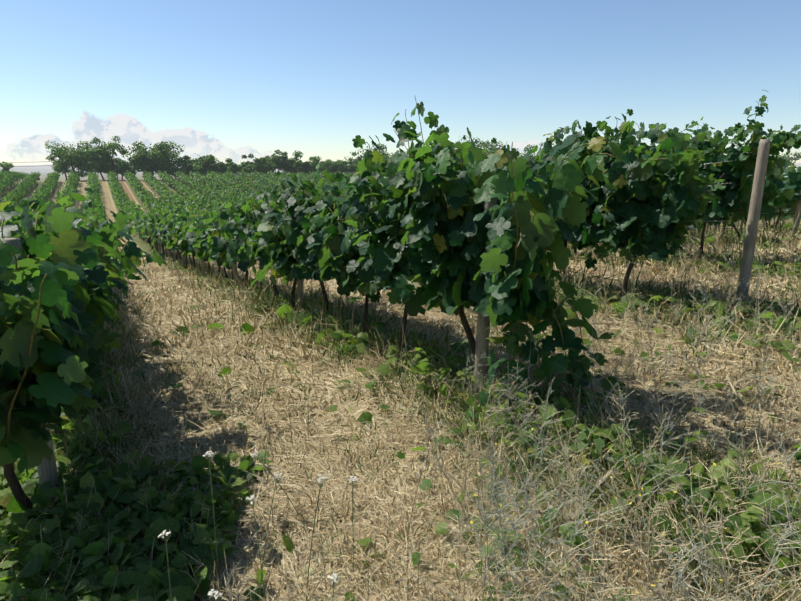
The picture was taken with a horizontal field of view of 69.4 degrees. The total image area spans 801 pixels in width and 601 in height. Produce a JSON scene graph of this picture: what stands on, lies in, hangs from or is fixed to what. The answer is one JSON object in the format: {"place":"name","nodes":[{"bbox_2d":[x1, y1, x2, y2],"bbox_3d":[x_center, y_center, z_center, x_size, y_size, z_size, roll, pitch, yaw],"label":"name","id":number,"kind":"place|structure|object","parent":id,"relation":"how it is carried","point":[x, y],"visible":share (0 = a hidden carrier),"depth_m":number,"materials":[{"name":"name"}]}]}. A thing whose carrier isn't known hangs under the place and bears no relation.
{"place":"outdoors","nodes":[
{"label":"outdoors","id":0,"kind":"place"},
{"bbox_2d":[0,161,53,166],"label":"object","id":1,"kind":"object","parent":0,"point":[27,166],"visible":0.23,"depth_m":222.55,"materials":[{"name":"grey"}]},
{"bbox_2d":[0,136,800,180],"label":"tree","id":2,"kind":"object","parent":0,"point":[98,158],"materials":[{"name":"green plant"}]},
{"bbox_2d":[0,172,800,600],"bbox_3d":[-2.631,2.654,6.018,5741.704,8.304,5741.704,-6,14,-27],"label":"ground","id":3,"kind":"structure","parent":0,"point":[108,202],"depth_m":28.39,"materials":[{"name":"beige plant"}]},
{"bbox_2d":[3,205,789,518],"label":"vine trunks","id":4,"kind":"object","parent":3,"relation":"on","point":[19,494],"visible":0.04,"depth_m":6.06,"materials":[{"name":"brown wood"}]},
{"bbox_2d":[0,90,800,474],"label":"vine leaves","id":5,"kind":"object","parent":4,"relation":"attached to","point":[400,254],"visible":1,"depth_m":3.92,"materials":[{"name":"green plant"}]},
{"bbox_2d":[0,170,800,248],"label":"vineyard rows","id":6,"kind":"object","parent":3,"relation":"on","point":[181,206],"depth_m":74.04,"materials":[{"name":"green plant"}]},
{"bbox_2d":[0,222,800,600],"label":"ground weeds","id":7,"kind":"object","parent":3,"relation":"on","point":[154,582],"visible":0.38,"depth_m":2.96,"materials":[{"name":"green plant"}]},
{"bbox_2d":[0,229,800,600],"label":"weed stems","id":8,"kind":"object","parent":3,"relation":"on","point":[646,567],"visible":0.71,"depth_m":2.22,"materials":[{"name":"green plant"}]},
{"bbox_2d":[158,450,357,598],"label":"white wildflowers","id":9,"kind":"object","parent":8,"relation":"on","point":[250,498],"visible":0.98,"depth_m":2.05,"materials":[{"name":"beige plant"}]},
{"bbox_2d":[430,256,800,595],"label":"yellow wildflowers","id":10,"kind":"object","parent":8,"relation":"on","point":[586,522],"visible":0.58,"depth_m":2.28,"materials":[{"name":"yellow plant"}]},
{"bbox_2d":[2,139,800,507],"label":"trellis posts","id":11,"kind":"object","parent":3,"relation":"on","point":[50,467],"visible":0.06,"depth_m":5.21,"materials":[{"name":"grey wood"}]},
{"bbox_2d":[215,161,800,319],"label":"trellis wires","id":12,"kind":"object","parent":11,"relation":"attached to","point":[638,256],"depth_m":5.60,"materials":[{"name":"grey metal"}]},
{"bbox_2d":[0,98,800,448],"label":"vine shoots","id":13,"kind":"object","parent":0,"point":[340,264],"visible":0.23,"depth_m":3.73,"materials":[{"name":"green plant"}]},
{"bbox_2d":[265,213,733,307],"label":"grape bunches","id":14,"kind":"object","parent":13,"relation":"hanging from","point":[729,222],"visible":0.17,"depth_m":6.68,"materials":[{"name":"food"}]},
{"bbox_2d":[0,163,800,171],"bbox_3d":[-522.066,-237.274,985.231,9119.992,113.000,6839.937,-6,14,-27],"label":"distant hills","id":15,"kind":"structure","parent":0,"point":[37,168],"depth_m":2443.19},
{"bbox_2d":[0,0,800,164],"label":"sky","id":16,"kind":"structure","parent":0,"point":[223,79],"materials":[{"name":"blue"}]},
{"bbox_2d":[81,116,800,273],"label":"vine leaves","id":17,"kind":"object","parent":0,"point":[184,235],"visible":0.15,"depth_m":11.83,"materials":[{"name":"green plant"}]}
]}

